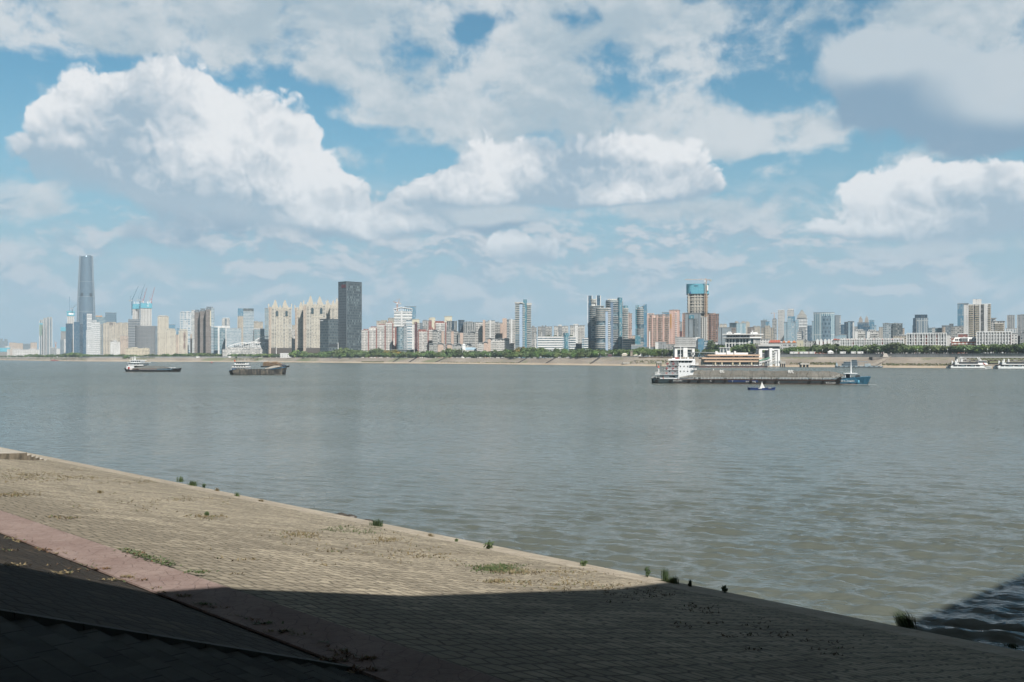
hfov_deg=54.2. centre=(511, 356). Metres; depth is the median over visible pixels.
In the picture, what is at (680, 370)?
cargo barge
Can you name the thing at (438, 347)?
apartment building
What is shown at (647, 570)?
leafy weed
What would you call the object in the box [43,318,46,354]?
tower block
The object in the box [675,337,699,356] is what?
office building
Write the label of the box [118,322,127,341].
apartment building
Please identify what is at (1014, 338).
terrace end
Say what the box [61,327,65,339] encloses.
tower block
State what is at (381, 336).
apartment building
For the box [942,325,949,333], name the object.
apartment building
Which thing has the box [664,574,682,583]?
grass tuft
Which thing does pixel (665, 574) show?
grass tuft
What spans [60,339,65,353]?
tower block
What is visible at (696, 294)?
construction tower
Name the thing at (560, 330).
apartment building
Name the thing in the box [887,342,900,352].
broadleaf tree
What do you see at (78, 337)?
glass tower
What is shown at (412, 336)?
tower block
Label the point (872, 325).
glass tower
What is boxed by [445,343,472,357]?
apartment building
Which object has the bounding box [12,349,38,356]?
block
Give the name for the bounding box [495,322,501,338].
apartment building
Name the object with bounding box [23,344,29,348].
apartment building
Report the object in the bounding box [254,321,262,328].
apartment building
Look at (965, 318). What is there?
tower block
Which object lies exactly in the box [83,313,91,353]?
glass tower
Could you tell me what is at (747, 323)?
residential tower
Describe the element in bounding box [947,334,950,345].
terrace end
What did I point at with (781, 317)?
tower block
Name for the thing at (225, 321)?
apartment building
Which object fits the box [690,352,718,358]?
truss walkway
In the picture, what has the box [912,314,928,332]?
glass tower
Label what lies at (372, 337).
apartment building
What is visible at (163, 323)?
apartment building
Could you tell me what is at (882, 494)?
river water
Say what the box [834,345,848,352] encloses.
broadleaf tree
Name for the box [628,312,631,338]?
apartment building
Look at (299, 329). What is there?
residential tower
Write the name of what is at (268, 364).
log barge
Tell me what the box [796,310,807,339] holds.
residential tower
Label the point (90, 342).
tower block
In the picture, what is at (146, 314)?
building
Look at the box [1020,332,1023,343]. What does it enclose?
block
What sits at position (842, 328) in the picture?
office building
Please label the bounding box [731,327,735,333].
apartment building
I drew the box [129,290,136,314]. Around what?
tower crane
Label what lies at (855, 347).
broadleaf tree
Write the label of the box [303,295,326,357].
residential tower
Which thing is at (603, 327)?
residential tower
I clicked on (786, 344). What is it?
terrace row
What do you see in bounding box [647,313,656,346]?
apartment building
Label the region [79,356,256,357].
flood wall
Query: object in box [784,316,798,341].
glass tower
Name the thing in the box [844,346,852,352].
broadleaf tree
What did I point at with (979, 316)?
apartment building
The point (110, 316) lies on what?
office building
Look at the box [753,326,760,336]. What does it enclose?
apartment building
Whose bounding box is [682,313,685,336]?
apartment building
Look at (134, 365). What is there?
cargo barge
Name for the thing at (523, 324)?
residential tower
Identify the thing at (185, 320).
tower block
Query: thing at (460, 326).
office building
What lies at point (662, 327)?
apartment building
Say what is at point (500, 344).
apartment building
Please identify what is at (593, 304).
residential tower
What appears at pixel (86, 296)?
skyscraper
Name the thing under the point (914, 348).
broadleaf tree
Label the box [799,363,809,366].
mooring dolphin
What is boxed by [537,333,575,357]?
apartment building
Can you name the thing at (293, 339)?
apartment building
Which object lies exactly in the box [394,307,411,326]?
tower block
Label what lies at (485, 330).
apartment building
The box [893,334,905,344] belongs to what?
block
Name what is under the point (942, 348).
broadleaf tree
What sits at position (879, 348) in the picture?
broadleaf tree
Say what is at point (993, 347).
broadleaf tree
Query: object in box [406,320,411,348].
tower block
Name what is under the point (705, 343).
office building
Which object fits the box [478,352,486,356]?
broadleaf tree
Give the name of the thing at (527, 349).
broadleaf tree
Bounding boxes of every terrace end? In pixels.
[796,340,803,346]
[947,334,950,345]
[1012,333,1017,343]
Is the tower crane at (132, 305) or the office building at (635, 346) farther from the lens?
the tower crane at (132, 305)
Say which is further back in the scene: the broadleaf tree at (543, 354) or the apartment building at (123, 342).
the apartment building at (123, 342)
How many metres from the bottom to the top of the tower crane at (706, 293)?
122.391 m
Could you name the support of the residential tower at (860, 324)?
on the land
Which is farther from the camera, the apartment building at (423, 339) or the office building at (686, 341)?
the apartment building at (423, 339)
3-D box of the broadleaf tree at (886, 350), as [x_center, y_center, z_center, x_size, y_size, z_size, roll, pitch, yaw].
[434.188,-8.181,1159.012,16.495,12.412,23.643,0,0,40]
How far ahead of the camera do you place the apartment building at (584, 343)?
1639.58 m
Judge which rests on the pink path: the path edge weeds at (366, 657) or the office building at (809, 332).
the path edge weeds at (366, 657)
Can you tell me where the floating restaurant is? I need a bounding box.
[695,348,767,366]
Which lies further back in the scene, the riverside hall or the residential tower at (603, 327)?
the residential tower at (603, 327)
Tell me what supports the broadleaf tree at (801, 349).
on the land
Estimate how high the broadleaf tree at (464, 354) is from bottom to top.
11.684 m
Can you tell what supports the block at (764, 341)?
on the land
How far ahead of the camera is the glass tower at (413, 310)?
2352.01 m
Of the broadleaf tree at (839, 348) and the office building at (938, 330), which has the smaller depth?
the broadleaf tree at (839, 348)
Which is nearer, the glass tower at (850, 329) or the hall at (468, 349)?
the hall at (468, 349)
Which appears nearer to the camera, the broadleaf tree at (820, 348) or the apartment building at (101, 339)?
the broadleaf tree at (820, 348)
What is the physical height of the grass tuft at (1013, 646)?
0.215 m
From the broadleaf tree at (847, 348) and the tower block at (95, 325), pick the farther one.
the tower block at (95, 325)
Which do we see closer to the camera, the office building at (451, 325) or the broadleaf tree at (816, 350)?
the broadleaf tree at (816, 350)
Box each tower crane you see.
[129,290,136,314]
[137,284,144,324]
[686,279,711,316]
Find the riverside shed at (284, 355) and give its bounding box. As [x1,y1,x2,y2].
[280,353,290,357]
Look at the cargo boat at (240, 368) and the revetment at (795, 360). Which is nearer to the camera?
the cargo boat at (240, 368)
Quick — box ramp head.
[869,353,892,359]
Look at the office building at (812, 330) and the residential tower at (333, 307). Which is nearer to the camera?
the office building at (812, 330)
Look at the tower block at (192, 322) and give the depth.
2720.98 m
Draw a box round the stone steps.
[0,608,381,681]
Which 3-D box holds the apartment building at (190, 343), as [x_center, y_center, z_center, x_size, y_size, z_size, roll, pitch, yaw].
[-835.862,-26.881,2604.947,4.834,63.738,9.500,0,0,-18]
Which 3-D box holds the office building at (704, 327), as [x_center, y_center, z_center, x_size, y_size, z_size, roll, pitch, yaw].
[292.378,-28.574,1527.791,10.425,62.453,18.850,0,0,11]
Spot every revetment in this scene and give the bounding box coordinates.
[0,357,1023,365]
[0,459,1023,681]
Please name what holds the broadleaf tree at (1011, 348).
on the land
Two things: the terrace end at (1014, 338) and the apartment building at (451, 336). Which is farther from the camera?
the apartment building at (451, 336)
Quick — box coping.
[0,447,1023,658]
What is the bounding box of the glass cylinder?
[396,326,402,348]
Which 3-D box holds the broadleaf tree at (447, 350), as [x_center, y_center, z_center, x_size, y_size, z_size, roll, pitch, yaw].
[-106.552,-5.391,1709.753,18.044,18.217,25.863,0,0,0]
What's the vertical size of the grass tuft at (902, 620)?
0.873 m
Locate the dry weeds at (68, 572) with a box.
[1,537,125,581]
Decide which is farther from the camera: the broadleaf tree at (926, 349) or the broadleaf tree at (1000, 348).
the broadleaf tree at (926, 349)
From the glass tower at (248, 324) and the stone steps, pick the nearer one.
the stone steps
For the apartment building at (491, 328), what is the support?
on the land
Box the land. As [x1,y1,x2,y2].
[5,357,596,357]
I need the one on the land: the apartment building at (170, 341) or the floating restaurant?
the apartment building at (170, 341)
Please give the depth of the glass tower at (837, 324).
1998.23 m
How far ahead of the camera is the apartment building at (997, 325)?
1495.87 m
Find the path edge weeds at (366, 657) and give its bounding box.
[4,535,388,672]
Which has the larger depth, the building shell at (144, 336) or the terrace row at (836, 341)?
the building shell at (144, 336)
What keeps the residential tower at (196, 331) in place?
on the land
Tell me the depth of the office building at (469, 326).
1980.27 m
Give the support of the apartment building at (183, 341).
on the land
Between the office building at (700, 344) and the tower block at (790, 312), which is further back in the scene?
the tower block at (790, 312)
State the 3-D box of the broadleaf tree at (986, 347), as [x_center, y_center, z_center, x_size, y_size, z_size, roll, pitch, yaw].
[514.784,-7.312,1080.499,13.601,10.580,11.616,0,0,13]
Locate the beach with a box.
[0,359,993,368]
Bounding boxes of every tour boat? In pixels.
[946,357,991,368]
[993,359,1023,368]
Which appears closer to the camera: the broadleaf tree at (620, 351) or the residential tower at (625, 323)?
the broadleaf tree at (620, 351)
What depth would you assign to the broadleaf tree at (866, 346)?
1172.61 m
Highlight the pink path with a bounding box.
[0,510,506,681]
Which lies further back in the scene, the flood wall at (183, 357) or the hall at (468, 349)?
the flood wall at (183, 357)
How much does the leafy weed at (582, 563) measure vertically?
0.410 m
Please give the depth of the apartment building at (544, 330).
1959.05 m
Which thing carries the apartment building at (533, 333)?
on the land
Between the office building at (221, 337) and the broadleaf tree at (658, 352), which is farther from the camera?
the office building at (221, 337)
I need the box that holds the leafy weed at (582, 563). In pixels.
[580,560,587,565]
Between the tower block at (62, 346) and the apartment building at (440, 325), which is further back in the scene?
the tower block at (62, 346)
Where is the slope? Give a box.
[0,534,327,661]
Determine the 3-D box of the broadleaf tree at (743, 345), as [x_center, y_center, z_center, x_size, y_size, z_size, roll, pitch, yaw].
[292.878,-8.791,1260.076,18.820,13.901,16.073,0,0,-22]
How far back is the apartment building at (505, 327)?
1829.22 m
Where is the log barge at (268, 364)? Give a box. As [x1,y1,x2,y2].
[261,362,288,366]
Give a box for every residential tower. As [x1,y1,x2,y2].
[194,310,199,352]
[200,308,205,352]
[206,307,213,353]
[268,300,291,357]
[294,302,302,357]
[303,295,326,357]
[326,300,329,318]
[329,299,337,318]
[515,299,531,357]
[588,295,603,357]
[595,308,610,356]
[605,297,622,355]
[622,306,628,338]
[635,304,647,346]
[745,321,749,333]
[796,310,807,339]
[857,316,868,328]
[1007,315,1014,327]
[1017,314,1023,335]
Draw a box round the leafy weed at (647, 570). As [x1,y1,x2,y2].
[644,566,650,576]
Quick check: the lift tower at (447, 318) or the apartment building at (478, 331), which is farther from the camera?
the lift tower at (447, 318)
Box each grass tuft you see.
[187,481,196,485]
[369,518,384,526]
[661,568,669,581]
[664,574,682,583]
[888,607,917,628]
[1003,642,1017,649]
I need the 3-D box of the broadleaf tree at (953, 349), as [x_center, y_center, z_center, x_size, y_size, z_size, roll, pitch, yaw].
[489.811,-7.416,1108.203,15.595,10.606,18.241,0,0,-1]
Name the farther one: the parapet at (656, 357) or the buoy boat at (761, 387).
the parapet at (656, 357)
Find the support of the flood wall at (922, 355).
on the land
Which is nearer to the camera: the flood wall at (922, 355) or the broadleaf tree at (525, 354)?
the flood wall at (922, 355)
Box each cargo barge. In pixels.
[124,356,180,371]
[651,345,870,384]
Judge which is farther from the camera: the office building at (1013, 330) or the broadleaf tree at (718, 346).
the office building at (1013, 330)
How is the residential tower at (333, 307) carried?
on the land
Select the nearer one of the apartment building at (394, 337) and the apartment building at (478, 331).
the apartment building at (478, 331)
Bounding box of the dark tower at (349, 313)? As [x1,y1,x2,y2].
[338,281,361,357]
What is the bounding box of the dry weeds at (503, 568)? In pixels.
[0,468,870,655]
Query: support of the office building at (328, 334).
on the land
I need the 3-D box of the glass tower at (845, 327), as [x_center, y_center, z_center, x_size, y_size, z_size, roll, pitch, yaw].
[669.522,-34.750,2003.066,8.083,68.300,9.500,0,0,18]
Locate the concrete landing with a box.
[0,448,46,459]
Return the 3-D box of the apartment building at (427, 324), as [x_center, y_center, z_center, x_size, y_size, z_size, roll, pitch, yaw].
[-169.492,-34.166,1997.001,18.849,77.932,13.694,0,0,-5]
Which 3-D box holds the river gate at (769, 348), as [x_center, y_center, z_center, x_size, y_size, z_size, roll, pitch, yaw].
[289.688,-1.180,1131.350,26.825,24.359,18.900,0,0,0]
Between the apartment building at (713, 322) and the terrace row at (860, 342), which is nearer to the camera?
the terrace row at (860, 342)
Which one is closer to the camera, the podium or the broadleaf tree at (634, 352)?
the broadleaf tree at (634, 352)
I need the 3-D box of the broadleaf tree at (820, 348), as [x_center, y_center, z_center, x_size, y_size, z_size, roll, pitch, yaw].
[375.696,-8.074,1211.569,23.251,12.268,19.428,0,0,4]
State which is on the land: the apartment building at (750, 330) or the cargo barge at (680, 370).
the apartment building at (750, 330)
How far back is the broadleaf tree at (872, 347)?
1168.65 m
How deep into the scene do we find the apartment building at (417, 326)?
1889.35 m
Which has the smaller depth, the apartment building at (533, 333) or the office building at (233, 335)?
the apartment building at (533, 333)
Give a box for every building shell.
[128,319,140,347]
[135,326,154,356]
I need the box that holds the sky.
[0,0,1023,348]
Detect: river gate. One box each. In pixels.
[672,346,695,356]
[755,344,781,365]
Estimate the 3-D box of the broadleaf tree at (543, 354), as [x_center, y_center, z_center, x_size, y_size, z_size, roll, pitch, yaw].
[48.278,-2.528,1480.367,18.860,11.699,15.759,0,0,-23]
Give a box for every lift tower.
[429,317,434,328]
[444,316,451,321]
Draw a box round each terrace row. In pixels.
[768,340,796,353]
[803,340,815,346]
[815,339,832,353]
[833,339,839,353]
[840,338,903,353]
[906,333,946,352]
[976,331,1011,352]
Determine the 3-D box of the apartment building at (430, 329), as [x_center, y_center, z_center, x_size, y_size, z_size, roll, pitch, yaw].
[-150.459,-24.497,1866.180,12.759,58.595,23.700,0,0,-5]
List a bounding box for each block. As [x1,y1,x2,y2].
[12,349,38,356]
[39,320,42,354]
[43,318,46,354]
[46,317,51,354]
[50,347,56,354]
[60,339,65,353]
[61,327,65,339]
[66,297,74,352]
[86,330,93,354]
[91,320,99,354]
[180,311,190,352]
[191,310,194,352]
[222,336,268,357]
[238,308,242,344]
[265,308,268,338]
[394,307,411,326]
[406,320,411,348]
[412,324,413,348]
[760,339,769,353]
[761,319,766,326]
[778,310,784,341]
[787,309,793,317]
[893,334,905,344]
[958,333,967,336]
[964,304,967,332]
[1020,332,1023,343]
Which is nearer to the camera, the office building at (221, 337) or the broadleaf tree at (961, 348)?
the broadleaf tree at (961, 348)
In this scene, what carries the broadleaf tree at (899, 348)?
on the land
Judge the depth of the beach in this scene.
1469.30 m
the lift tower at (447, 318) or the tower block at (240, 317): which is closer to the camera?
the lift tower at (447, 318)
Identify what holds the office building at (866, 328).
on the land
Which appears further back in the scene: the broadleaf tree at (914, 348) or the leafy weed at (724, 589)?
the broadleaf tree at (914, 348)
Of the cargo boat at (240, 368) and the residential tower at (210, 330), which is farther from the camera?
the residential tower at (210, 330)
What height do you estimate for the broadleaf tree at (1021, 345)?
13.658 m
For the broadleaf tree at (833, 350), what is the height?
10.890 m
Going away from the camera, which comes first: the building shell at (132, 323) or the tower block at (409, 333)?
the tower block at (409, 333)
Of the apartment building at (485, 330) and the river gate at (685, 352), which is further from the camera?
the apartment building at (485, 330)
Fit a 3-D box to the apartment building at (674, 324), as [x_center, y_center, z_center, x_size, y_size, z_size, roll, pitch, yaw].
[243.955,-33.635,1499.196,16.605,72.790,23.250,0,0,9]
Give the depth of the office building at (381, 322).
2121.03 m
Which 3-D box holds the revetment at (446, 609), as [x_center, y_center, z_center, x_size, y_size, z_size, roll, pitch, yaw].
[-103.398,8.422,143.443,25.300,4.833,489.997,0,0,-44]
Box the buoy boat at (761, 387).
[747,383,775,389]
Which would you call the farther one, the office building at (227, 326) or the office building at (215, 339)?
the office building at (215, 339)
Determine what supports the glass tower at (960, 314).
on the land
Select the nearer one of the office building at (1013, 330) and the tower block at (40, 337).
the office building at (1013, 330)
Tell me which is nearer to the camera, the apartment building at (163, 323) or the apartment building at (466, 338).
the apartment building at (466, 338)
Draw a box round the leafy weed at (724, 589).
[721,585,727,592]
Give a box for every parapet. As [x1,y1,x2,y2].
[607,356,639,356]
[639,357,673,357]
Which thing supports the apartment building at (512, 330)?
on the land
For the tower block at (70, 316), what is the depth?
4157.30 m
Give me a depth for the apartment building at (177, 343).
2701.63 m
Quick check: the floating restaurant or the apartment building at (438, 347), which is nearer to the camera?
the floating restaurant
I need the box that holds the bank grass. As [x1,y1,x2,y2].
[50,357,950,365]
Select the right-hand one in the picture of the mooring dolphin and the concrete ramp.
the concrete ramp
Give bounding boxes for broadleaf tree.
[336,347,349,357]
[445,348,450,354]
[455,349,465,357]
[461,352,468,357]
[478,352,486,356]
[491,351,498,357]
[510,351,518,357]
[522,352,529,357]
[523,347,533,357]
[533,351,540,357]
[535,347,545,357]
[539,351,548,357]
[546,352,553,356]
[553,352,561,357]
[570,352,576,357]
[576,352,585,357]
[591,350,597,357]
[611,348,618,355]
[618,349,623,355]
[629,349,637,355]
[635,347,644,356]
[639,351,646,356]
[651,349,661,356]
[661,349,667,356]
[706,340,716,349]
[713,344,724,349]
[734,345,741,352]
[737,344,749,351]
[741,343,754,353]
[784,347,796,353]
[799,346,806,351]
[808,344,821,353]
[814,346,825,352]
[825,343,839,353]
[832,346,843,353]
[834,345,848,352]
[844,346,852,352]
[849,345,860,352]
[861,344,874,353]
[868,343,878,353]
[874,345,886,353]
[881,344,890,352]
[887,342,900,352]
[894,344,904,352]
[899,345,908,352]
[904,345,915,352]
[911,345,922,352]
[923,345,935,352]
[928,345,943,352]
[936,345,947,352]
[946,345,959,352]
[957,345,974,352]
[974,344,991,352]
[983,345,992,352]
[988,344,998,352]
[990,344,1005,352]
[997,344,1010,352]
[1004,344,1021,352]
[1015,343,1023,351]
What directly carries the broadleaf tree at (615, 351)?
on the land
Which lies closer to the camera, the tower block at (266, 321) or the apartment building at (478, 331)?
the apartment building at (478, 331)
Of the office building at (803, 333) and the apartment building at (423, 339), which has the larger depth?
the apartment building at (423, 339)
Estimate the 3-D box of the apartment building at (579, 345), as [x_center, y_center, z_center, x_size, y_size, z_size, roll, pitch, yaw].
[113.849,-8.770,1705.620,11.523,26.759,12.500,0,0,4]
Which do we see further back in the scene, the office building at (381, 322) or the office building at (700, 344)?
the office building at (381, 322)
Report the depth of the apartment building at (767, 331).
1895.99 m
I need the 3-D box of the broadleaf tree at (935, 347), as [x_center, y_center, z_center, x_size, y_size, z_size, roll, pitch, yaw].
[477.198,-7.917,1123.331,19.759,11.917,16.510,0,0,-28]
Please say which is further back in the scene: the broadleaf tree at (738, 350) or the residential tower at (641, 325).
the residential tower at (641, 325)
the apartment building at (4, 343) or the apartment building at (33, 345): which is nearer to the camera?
the apartment building at (33, 345)
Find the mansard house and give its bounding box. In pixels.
[953,337,975,352]
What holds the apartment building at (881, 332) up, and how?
on the land
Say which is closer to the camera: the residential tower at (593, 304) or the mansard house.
the mansard house
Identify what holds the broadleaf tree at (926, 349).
on the land
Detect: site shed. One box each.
[0,348,6,356]
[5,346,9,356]
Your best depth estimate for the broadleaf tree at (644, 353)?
1300.16 m
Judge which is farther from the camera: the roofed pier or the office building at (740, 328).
the office building at (740, 328)
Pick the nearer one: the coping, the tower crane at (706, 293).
the coping
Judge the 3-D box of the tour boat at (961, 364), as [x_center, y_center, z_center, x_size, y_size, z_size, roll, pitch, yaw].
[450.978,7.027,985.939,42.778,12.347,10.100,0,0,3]
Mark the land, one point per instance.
(48, 357)
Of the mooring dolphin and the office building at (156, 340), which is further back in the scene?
the office building at (156, 340)
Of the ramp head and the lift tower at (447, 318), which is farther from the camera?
the lift tower at (447, 318)
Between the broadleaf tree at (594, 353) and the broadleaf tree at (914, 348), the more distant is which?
the broadleaf tree at (594, 353)
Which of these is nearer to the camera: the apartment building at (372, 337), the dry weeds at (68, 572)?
the dry weeds at (68, 572)
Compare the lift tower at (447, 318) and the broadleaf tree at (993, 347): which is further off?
the lift tower at (447, 318)
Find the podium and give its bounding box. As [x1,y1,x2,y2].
[390,349,413,357]
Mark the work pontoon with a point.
(853, 364)
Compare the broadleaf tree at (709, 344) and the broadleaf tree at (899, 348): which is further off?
the broadleaf tree at (709, 344)
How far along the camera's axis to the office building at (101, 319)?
3757.26 m
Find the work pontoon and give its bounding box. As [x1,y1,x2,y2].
[835,360,882,367]
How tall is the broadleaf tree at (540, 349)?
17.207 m
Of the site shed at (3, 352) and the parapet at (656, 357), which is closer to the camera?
the parapet at (656, 357)
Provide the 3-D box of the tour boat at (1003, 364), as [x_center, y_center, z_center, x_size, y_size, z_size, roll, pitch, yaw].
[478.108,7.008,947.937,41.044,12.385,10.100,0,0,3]
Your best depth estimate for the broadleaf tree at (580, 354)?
1399.89 m
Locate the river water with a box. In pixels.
[0,360,1023,661]
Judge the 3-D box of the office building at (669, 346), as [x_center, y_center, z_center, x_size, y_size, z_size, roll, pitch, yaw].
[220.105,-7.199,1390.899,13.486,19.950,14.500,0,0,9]
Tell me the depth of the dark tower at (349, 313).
2071.62 m
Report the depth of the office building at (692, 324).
1497.47 m
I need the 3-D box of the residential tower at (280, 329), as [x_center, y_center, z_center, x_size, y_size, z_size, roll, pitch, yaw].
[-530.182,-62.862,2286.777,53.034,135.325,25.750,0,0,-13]
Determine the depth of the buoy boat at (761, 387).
357.89 m
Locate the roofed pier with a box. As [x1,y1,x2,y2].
[959,357,1023,363]
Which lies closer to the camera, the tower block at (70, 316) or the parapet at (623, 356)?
the parapet at (623, 356)
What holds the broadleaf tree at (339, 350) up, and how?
on the land
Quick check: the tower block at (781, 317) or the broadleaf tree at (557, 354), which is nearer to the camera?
the broadleaf tree at (557, 354)
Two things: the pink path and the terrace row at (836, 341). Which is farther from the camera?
the terrace row at (836, 341)
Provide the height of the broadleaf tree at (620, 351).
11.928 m
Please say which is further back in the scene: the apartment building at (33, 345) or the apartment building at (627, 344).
the apartment building at (33, 345)
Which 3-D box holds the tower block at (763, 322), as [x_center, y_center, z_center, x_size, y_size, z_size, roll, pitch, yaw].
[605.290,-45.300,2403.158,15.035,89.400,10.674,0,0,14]
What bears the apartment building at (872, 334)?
on the land
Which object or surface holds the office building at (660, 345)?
on the land
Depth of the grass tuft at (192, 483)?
88.15 m
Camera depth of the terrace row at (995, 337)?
1141.03 m
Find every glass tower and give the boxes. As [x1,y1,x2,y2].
[66,323,72,352]
[74,322,82,353]
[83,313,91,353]
[243,308,253,343]
[404,306,415,318]
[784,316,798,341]
[813,312,834,340]
[835,315,840,334]
[844,322,847,338]
[848,321,853,338]
[868,320,875,329]
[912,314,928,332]
[957,303,968,325]
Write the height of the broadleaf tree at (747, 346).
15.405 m
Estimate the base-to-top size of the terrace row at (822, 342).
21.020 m
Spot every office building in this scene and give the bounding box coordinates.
[95,316,104,323]
[105,312,115,322]
[155,326,157,354]
[214,326,217,353]
[218,326,225,353]
[224,325,229,348]
[226,328,240,346]
[254,329,264,340]
[320,319,337,357]
[376,320,386,325]
[403,326,406,348]
[447,321,456,330]
[458,320,464,332]
[464,321,474,332]
[631,345,642,356]
[655,342,665,356]
[666,344,674,356]
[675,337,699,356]
[685,313,700,337]
[698,338,703,356]
[701,317,706,339]
[704,340,711,348]
[718,327,731,344]
[729,323,745,333]
[797,332,801,339]
[799,327,805,340]
[807,325,811,340]
[812,321,813,340]
[838,334,846,339]
[841,324,843,333]
[863,326,869,338]
[928,328,941,333]
[1005,328,1016,332]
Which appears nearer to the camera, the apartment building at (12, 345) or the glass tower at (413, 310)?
the glass tower at (413, 310)
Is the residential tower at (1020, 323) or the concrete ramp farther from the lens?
the residential tower at (1020, 323)
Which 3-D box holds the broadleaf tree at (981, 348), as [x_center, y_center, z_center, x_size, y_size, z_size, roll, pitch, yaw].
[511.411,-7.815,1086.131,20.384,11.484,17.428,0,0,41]
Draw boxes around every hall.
[460,344,476,357]
[722,331,762,353]
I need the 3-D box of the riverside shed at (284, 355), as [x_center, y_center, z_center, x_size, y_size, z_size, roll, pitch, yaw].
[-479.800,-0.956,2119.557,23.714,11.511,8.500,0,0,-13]
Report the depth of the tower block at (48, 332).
4192.79 m
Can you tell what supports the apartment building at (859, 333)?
on the land
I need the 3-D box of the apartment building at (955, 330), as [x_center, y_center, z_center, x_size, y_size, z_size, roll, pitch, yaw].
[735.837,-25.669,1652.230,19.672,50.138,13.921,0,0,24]
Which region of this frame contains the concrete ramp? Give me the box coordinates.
[871,357,889,365]
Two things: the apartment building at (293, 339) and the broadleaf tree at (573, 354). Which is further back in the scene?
the apartment building at (293, 339)
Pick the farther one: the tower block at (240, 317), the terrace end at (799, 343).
the tower block at (240, 317)
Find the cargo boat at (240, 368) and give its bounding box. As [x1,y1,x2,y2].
[229,358,286,374]
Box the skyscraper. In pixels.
[77,255,95,323]
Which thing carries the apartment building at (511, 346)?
on the land
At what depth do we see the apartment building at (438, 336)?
1820.56 m
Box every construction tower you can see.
[686,284,708,339]
[772,318,776,339]
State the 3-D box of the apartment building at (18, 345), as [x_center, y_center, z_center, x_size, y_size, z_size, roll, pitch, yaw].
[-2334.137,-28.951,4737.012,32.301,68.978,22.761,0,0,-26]
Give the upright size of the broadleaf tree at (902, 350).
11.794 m
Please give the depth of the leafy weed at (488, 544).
56.58 m
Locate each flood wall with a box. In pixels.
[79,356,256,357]
[762,353,1023,356]
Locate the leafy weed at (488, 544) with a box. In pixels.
[483,540,493,548]
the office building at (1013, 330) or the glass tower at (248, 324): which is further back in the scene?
the glass tower at (248, 324)
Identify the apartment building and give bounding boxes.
[0,339,7,347]
[9,342,15,355]
[15,343,22,348]
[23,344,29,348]
[30,342,36,348]
[100,324,102,354]
[103,322,117,354]
[110,340,119,354]
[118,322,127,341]
[120,335,127,353]
[158,315,168,354]
[166,328,175,354]
[176,334,178,353]
[179,329,187,353]
[190,334,191,352]
[222,318,229,325]
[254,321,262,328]
[291,328,294,357]
[361,329,368,357]
[369,326,376,357]
[377,324,385,357]
[386,322,392,357]
[393,327,396,348]
[414,322,422,357]
[417,329,429,357]
[422,320,431,330]
[428,327,434,343]
[429,343,443,357]
[432,330,444,350]
[434,321,446,343]
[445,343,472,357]
[446,330,457,343]
[458,331,474,346]
[475,322,482,348]
[477,341,487,357]
[483,320,488,341]
[487,338,509,357]
[488,320,494,338]
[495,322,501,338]
[502,318,508,338]
[509,319,514,348]
[509,343,513,357]
[531,326,536,357]
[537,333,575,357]
[538,325,551,335]
[554,325,567,335]
[570,324,584,342]
[576,343,581,357]
[582,338,587,357]
[622,339,634,349]
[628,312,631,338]
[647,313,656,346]
[657,314,669,343]
[669,309,679,343]
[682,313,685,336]
[708,313,718,341]
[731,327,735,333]
[747,327,753,336]
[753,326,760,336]
[761,323,773,340]
[855,329,865,339]
[867,330,878,339]
[879,327,882,338]
[883,323,902,339]
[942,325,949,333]
[951,326,963,337]
[968,299,990,336]
[991,318,1004,330]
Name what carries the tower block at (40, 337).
on the land
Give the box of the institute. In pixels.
[125,347,149,356]
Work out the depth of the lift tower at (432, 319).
2250.85 m
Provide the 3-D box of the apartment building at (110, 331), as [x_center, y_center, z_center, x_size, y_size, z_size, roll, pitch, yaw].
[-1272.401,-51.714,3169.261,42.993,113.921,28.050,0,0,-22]
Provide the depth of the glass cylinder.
1901.49 m
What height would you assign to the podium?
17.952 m
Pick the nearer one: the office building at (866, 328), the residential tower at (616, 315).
the residential tower at (616, 315)
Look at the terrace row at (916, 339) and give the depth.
1160.90 m
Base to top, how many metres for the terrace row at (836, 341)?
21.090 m
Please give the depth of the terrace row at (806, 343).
1243.21 m
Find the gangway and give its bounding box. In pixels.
[758,357,770,363]
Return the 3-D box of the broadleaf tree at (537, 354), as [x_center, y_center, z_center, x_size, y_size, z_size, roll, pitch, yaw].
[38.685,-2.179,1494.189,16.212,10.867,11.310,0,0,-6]
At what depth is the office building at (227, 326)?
2450.64 m
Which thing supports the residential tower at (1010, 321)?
on the land
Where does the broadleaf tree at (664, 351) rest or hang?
on the land
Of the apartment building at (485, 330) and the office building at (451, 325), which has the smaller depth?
the apartment building at (485, 330)
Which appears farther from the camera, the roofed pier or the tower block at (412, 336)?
the tower block at (412, 336)
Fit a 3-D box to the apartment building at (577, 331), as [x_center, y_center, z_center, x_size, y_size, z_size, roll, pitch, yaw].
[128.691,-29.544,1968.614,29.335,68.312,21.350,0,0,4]
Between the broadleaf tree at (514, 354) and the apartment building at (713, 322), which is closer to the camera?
the broadleaf tree at (514, 354)
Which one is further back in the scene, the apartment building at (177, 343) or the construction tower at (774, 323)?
the apartment building at (177, 343)
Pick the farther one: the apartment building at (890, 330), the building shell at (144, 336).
the building shell at (144, 336)
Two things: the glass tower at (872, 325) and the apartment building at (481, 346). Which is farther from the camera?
the glass tower at (872, 325)
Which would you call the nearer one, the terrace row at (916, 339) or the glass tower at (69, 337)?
the terrace row at (916, 339)
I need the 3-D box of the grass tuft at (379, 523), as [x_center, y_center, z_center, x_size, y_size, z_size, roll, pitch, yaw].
[-8.764,10.675,64.466,1.144,0.592,1.217,0,0,0]

